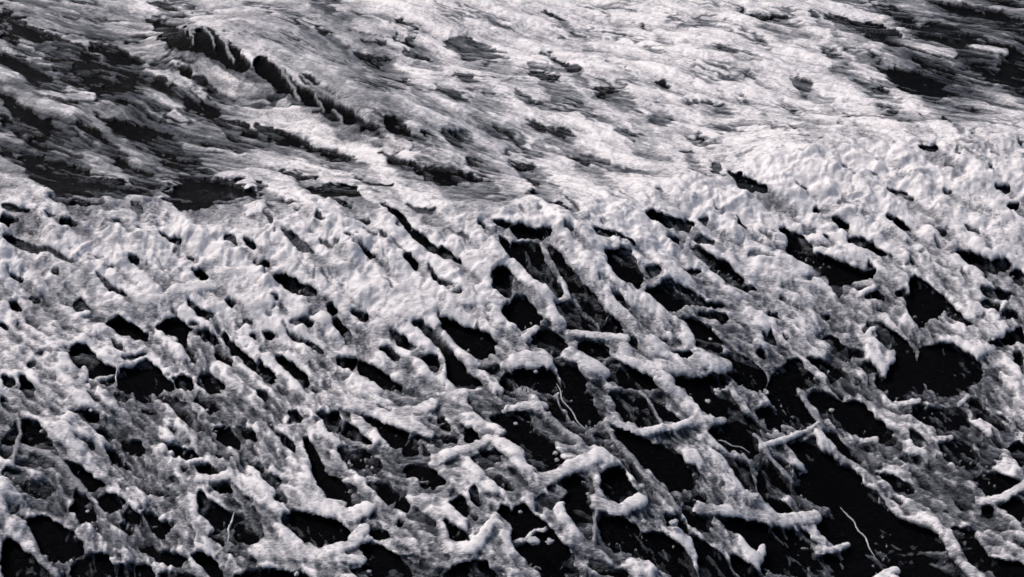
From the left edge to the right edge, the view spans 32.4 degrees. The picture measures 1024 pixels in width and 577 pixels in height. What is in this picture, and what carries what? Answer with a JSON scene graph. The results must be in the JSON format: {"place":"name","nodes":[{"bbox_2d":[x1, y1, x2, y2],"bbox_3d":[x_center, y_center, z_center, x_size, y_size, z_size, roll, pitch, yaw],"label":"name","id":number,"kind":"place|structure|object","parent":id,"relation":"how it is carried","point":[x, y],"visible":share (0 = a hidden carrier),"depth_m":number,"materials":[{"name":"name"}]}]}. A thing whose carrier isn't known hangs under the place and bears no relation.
{"place":"outdoors","nodes":[
{"label":"outdoors","id":0,"kind":"place"},
{"bbox_2d":[0,1,1023,576],"bbox_3d":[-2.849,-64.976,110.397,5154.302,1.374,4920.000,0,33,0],"label":"water","id":1,"kind":"structure","parent":0,"point":[828,483],"depth_m":8.19,"materials":[{"name":"black liquid"}]},
{"bbox_2d":[11,78,97,102],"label":"foam finger","id":2,"kind":"object","parent":1,"relation":"on","point":[83,96],"visible":1,"depth_m":10.03},
{"bbox_2d":[71,366,88,389],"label":"foam finger","id":3,"kind":"object","parent":1,"relation":"on","point":[80,382],"visible":1,"depth_m":8.14},
{"bbox_2d":[94,372,115,381],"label":"foam finger","id":4,"kind":"object","parent":1,"relation":"on","point":[104,377],"visible":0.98,"depth_m":8.20},
{"bbox_2d":[86,206,138,220],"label":"foam finger","id":5,"kind":"object","parent":1,"relation":"on","point":[95,212],"visible":1,"depth_m":8.72},
{"bbox_2d":[115,364,117,384],"bbox_3d":[-1.831,0.398,8.158,0.013,0.040,0.129,-4,33,-6],"label":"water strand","id":6,"kind":"object","parent":1,"relation":"on","point":[116,374],"visible":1,"depth_m":8.16,"materials":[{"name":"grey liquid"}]},
{"bbox_2d":[172,457,204,467],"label":"foam finger","id":7,"kind":"object","parent":1,"relation":"on","point":[179,461],"visible":1,"depth_m":7.88},
{"bbox_2d":[112,265,265,320],"bbox_3d":[-1.558,0.023,8.511,0.747,0.203,0.116,-11,34,-16],"label":"foam finger","id":8,"kind":"object","parent":1,"relation":"on","point":[123,309],"visible":1,"depth_m":8.48},
{"bbox_2d":[179,469,232,483],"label":"foam finger","id":9,"kind":"object","parent":1,"relation":"on","point":[221,476],"visible":1,"depth_m":7.82},
{"bbox_2d":[227,513,233,542],"bbox_3d":[-1.224,1.035,7.641,0.021,0.068,0.136,3,33,5],"label":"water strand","id":10,"kind":"object","parent":1,"relation":"on","point":[229,527],"visible":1,"depth_m":7.63,"materials":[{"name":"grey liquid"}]},
{"bbox_2d":[229,523,369,564],"bbox_3d":[-0.924,1.115,7.612,0.619,0.127,0.204,0,33,0],"label":"foam finger","id":11,"kind":"object","parent":1,"relation":"on","point":[281,550],"visible":1,"depth_m":7.59},
{"bbox_2d":[286,408,342,445],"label":"foam finger","id":12,"kind":"object","parent":1,"relation":"on","point":[312,425],"visible":1,"depth_m":8.00},
{"bbox_2d":[263,466,377,524],"bbox_3d":[-0.862,0.919,7.747,0.550,0.123,0.151,13,35,19],"label":"foam finger","id":13,"kind":"object","parent":1,"relation":"on","point":[305,494],"visible":1,"depth_m":7.72},
{"bbox_2d":[322,403,341,414],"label":"foam finger","id":14,"kind":"object","parent":1,"relation":"on","point":[327,410],"visible":1,"depth_m":8.09},
{"bbox_2d":[325,495,346,507],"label":"foam finger","id":15,"kind":"object","parent":1,"relation":"on","point":[343,502],"visible":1,"depth_m":7.74},
{"bbox_2d":[320,551,366,565],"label":"foam finger","id":16,"kind":"object","parent":1,"relation":"on","point":[356,559],"visible":1,"depth_m":7.53},
{"bbox_2d":[338,22,396,38],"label":"foam finger","id":17,"kind":"object","parent":1,"relation":"on","point":[390,32],"visible":1,"depth_m":11.03},
{"bbox_2d":[306,387,434,441],"bbox_3d":[-0.646,0.570,8.083,0.658,0.094,0.119,12,35,18],"label":"foam finger","id":18,"kind":"object","parent":1,"relation":"on","point":[374,411],"visible":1,"depth_m":8.08},
{"bbox_2d":[344,130,413,150],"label":"foam finger","id":19,"kind":"object","parent":1,"relation":"on","point":[404,144],"visible":1,"depth_m":9.44},
{"bbox_2d":[378,398,439,415],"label":"foam finger","id":20,"kind":"object","parent":1,"relation":"on","point":[429,406],"visible":1,"depth_m":8.07},
{"bbox_2d":[348,288,507,341],"bbox_3d":[-0.396,0.119,8.363,0.762,0.193,0.116,-5,33,-8],"label":"foam finger","id":21,"kind":"object","parent":1,"relation":"on","point":[383,322],"visible":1,"depth_m":8.35},
{"bbox_2d":[436,363,446,391],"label":"foam finger","id":22,"kind":"object","parent":1,"relation":"on","point":[441,383],"visible":1,"depth_m":8.14},
{"bbox_2d":[420,434,492,468],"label":"foam finger","id":23,"kind":"object","parent":1,"relation":"on","point":[443,456],"visible":1,"depth_m":7.87},
{"bbox_2d":[430,388,483,396],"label":"foam finger","id":24,"kind":"object","parent":1,"relation":"on","point":[439,394],"visible":1,"depth_m":8.11},
{"bbox_2d":[422,513,499,555],"bbox_3d":[-0.205,1.072,7.555,0.350,0.092,0.171,-7,33,-11],"label":"foam finger","id":25,"kind":"object","parent":1,"relation":"on","point":[443,543],"visible":1,"depth_m":7.55},
{"bbox_2d":[0,0,1023,190],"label":"foam","id":26,"kind":"object","parent":1,"relation":"on","point":[726,73],"visible":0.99,"depth_m":10.21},
{"bbox_2d":[0,196,1023,576],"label":"foam","id":27,"kind":"object","parent":1,"relation":"on","point":[784,310],"visible":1,"depth_m":8.19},
{"bbox_2d":[62,310,92,326],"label":"foam finger","id":28,"kind":"object","parent":27,"relation":"on","point":[72,318],"visible":1,"depth_m":8.39},
{"bbox_2d":[669,519,678,526],"bbox_3d":[0.708,1.028,7.723,0.043,0.024,0.042,6,33,9],"label":"foam drop","id":29,"kind":"object","parent":27,"relation":"on","point":[673,522],"visible":1,"depth_m":7.71,"materials":[{"name":"grey liquid"}]},
{"bbox_2d":[751,493,759,500],"bbox_3d":[1.093,0.935,7.925,0.038,0.026,0.055,7,33,10],"label":"foam drop","id":30,"kind":"object","parent":27,"relation":"on","point":[754,496],"visible":1,"depth_m":7.91,"materials":[{"name":"grey liquid"}]},
{"bbox_2d":[857,326,876,347],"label":"foam finger","id":31,"kind":"object","parent":27,"relation":"on","point":[867,334],"visible":1,"depth_m":8.59},
{"bbox_2d":[0,119,1023,292],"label":"foam","id":32,"kind":"object","parent":1,"relation":"on","point":[802,173],"visible":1,"depth_m":8.81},
{"bbox_2d":[233,199,268,218],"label":"foam finger","id":33,"kind":"object","parent":32,"relation":"on","point":[252,209],"visible":1,"depth_m":8.74},
{"bbox_2d":[578,226,615,244],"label":"foam finger","id":34,"kind":"object","parent":32,"relation":"on","point":[585,233],"visible":1,"depth_m":8.61},
{"bbox_2d":[900,122,937,144],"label":"foam finger","id":35,"kind":"object","parent":32,"relation":"on","point":[910,131],"visible":1,"depth_m":9.36},
{"bbox_2d":[486,348,553,371],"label":"foam finger","id":36,"kind":"object","parent":1,"relation":"on","point":[540,357],"visible":1,"depth_m":8.18},
{"bbox_2d":[496,398,548,412],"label":"foam finger","id":37,"kind":"object","parent":1,"relation":"on","point":[531,405],"visible":0.99,"depth_m":8.04},
{"bbox_2d":[512,325,540,347],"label":"foam finger","id":38,"kind":"object","parent":1,"relation":"on","point":[519,340],"visible":1,"depth_m":8.24},
{"bbox_2d":[510,526,548,544],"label":"foam finger","id":39,"kind":"object","parent":1,"relation":"on","point":[530,533],"visible":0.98,"depth_m":7.61},
{"bbox_2d":[526,536,539,545],"bbox_3d":[0.091,1.080,7.539,0.064,0.029,0.047,19,37,27],"label":"foam drop","id":40,"kind":"object","parent":1,"relation":"on","point":[532,540],"visible":1,"depth_m":7.53,"materials":[{"name":"grey liquid"}]},
{"bbox_2d":[545,538,554,544],"bbox_3d":[0.162,1.082,7.555,0.042,0.021,0.035,-16,36,-23],"label":"foam drop","id":41,"kind":"object","parent":1,"relation":"on","point":[549,541],"visible":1,"depth_m":7.54,"materials":[{"name":"grey liquid"}]},
{"bbox_2d":[524,445,612,490],"bbox_3d":[0.252,0.805,7.836,0.461,0.072,0.107,-21,38,-29],"label":"foam finger","id":42,"kind":"object","parent":1,"relation":"on","point":[594,455],"visible":1,"depth_m":7.82},
{"bbox_2d":[557,385,585,428],"bbox_3d":[0.259,0.538,8.021,0.025,0.104,0.243,-18,37,-26],"label":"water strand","id":43,"kind":"object","parent":1,"relation":"on","point":[569,408],"visible":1,"depth_m":8.02,"materials":[{"name":"grey liquid"}]},
{"bbox_2d":[556,205,590,219],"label":"foam finger","id":44,"kind":"object","parent":1,"relation":"on","point":[583,214],"visible":1,"depth_m":8.71},
{"bbox_2d":[551,341,610,379],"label":"foam finger","id":45,"kind":"object","parent":1,"relation":"on","point":[570,352],"visible":1,"depth_m":8.20},
{"bbox_2d":[557,323,630,341],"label":"foam finger","id":46,"kind":"object","parent":1,"relation":"on","point":[581,334],"visible":1,"depth_m":8.31},
{"bbox_2d":[587,492,648,516],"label":"foam finger","id":47,"kind":"object","parent":1,"relation":"on","point":[638,501],"visible":1,"depth_m":7.74},
{"bbox_2d":[599,409,706,437],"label":"foam finger","id":48,"kind":"object","parent":1,"relation":"on","point":[644,431],"visible":1,"depth_m":8.06},
{"bbox_2d":[675,236,690,263],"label":"foam finger","id":49,"kind":"object","parent":1,"relation":"on","point":[681,255],"visible":1,"depth_m":8.78},
{"bbox_2d":[641,348,731,382],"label":"foam finger","id":50,"kind":"object","parent":1,"relation":"on","point":[698,360],"visible":1,"depth_m":8.28},
{"bbox_2d":[686,414,726,427],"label":"foam finger","id":51,"kind":"object","parent":1,"relation":"on","point":[709,418],"visible":1,"depth_m":8.12},
{"bbox_2d":[713,388,721,395],"bbox_3d":[0.954,0.478,8.192,0.039,0.030,0.047,3,33,5],"label":"foam drop","id":52,"kind":"object","parent":1,"relation":"on","point":[717,391],"visible":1,"depth_m":8.18,"materials":[{"name":"grey liquid"}]},
{"bbox_2d":[718,440,749,452],"bbox_3d":[1.014,0.718,8.046,0.152,0.049,0.016,7,33,11],"label":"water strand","id":53,"kind":"object","parent":1,"relation":"on","point":[732,445],"visible":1,"depth_m":8.04,"materials":[{"name":"grey liquid"}]},
{"bbox_2d":[679,500,821,527],"bbox_3d":[1.072,1.019,7.910,0.657,0.158,0.090,-2,33,-4],"label":"foam finger","id":54,"kind":"object","parent":1,"relation":"on","point":[760,513],"visible":1,"depth_m":7.90},
{"bbox_2d":[749,544,765,573],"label":"foam finger","id":55,"kind":"object","parent":1,"relation":"on","point":[756,560],"visible":1,"depth_m":7.75},
{"bbox_2d":[754,420,820,456],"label":"foam finger","id":56,"kind":"object","parent":1,"relation":"on","point":[781,439],"visible":1,"depth_m":8.15},
{"bbox_2d":[810,542,850,556],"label":"foam finger","id":57,"kind":"object","parent":1,"relation":"on","point":[822,549],"visible":1,"depth_m":7.87},
{"bbox_2d":[840,507,874,556],"bbox_3d":[1.553,1.085,7.886,0.023,0.088,0.269,-16,36,-23],"label":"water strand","id":58,"kind":"object","parent":1,"relation":"on","point":[847,515],"visible":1,"depth_m":7.89,"materials":[{"name":"grey liquid"}]},
{"bbox_2d":[847,283,876,300],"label":"foam finger","id":59,"kind":"object","parent":1,"relation":"on","point":[863,292],"visible":1,"depth_m":8.76},
{"bbox_2d":[855,436,878,444],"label":"foam finger","id":60,"kind":"object","parent":1,"relation":"on","point":[870,440],"visible":1,"depth_m":8.23},
{"bbox_2d":[873,566,900,576],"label":"foam finger","id":61,"kind":"object","parent":1,"relation":"on","point":[887,572],"visible":1,"depth_m":7.79},
{"bbox_2d":[887,397,921,405],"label":"foam finger","id":62,"kind":"object","parent":1,"relation":"on","point":[909,402],"visible":1,"depth_m":8.33},
{"bbox_2d":[875,32,957,59],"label":"foam finger","id":63,"kind":"object","parent":1,"relation":"on","point":[951,53],"visible":1,"depth_m":10.59},
{"bbox_2d":[928,433,953,441],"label":"foam finger","id":64,"kind":"object","parent":1,"relation":"on","point":[946,438],"visible":1,"depth_m":8.19},
{"bbox_2d":[953,394,969,408],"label":"foam finger","id":65,"kind":"object","parent":1,"relation":"on","point":[963,400],"visible":1,"depth_m":8.32},
{"bbox_2d":[964,44,1008,58],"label":"foam finger","id":66,"kind":"object","parent":1,"relation":"on","point":[1004,52],"visible":1,"depth_m":10.53},
{"bbox_2d":[963,478,1023,507],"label":"foam finger","id":67,"kind":"object","parent":1,"relation":"on","point":[969,500],"visible":1,"depth_m":7.96},
{"bbox_2d":[999,300,1008,315],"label":"foam finger","id":68,"kind":"object","parent":1,"relation":"on","point":[1002,306],"visible":1,"depth_m":8.69}
]}

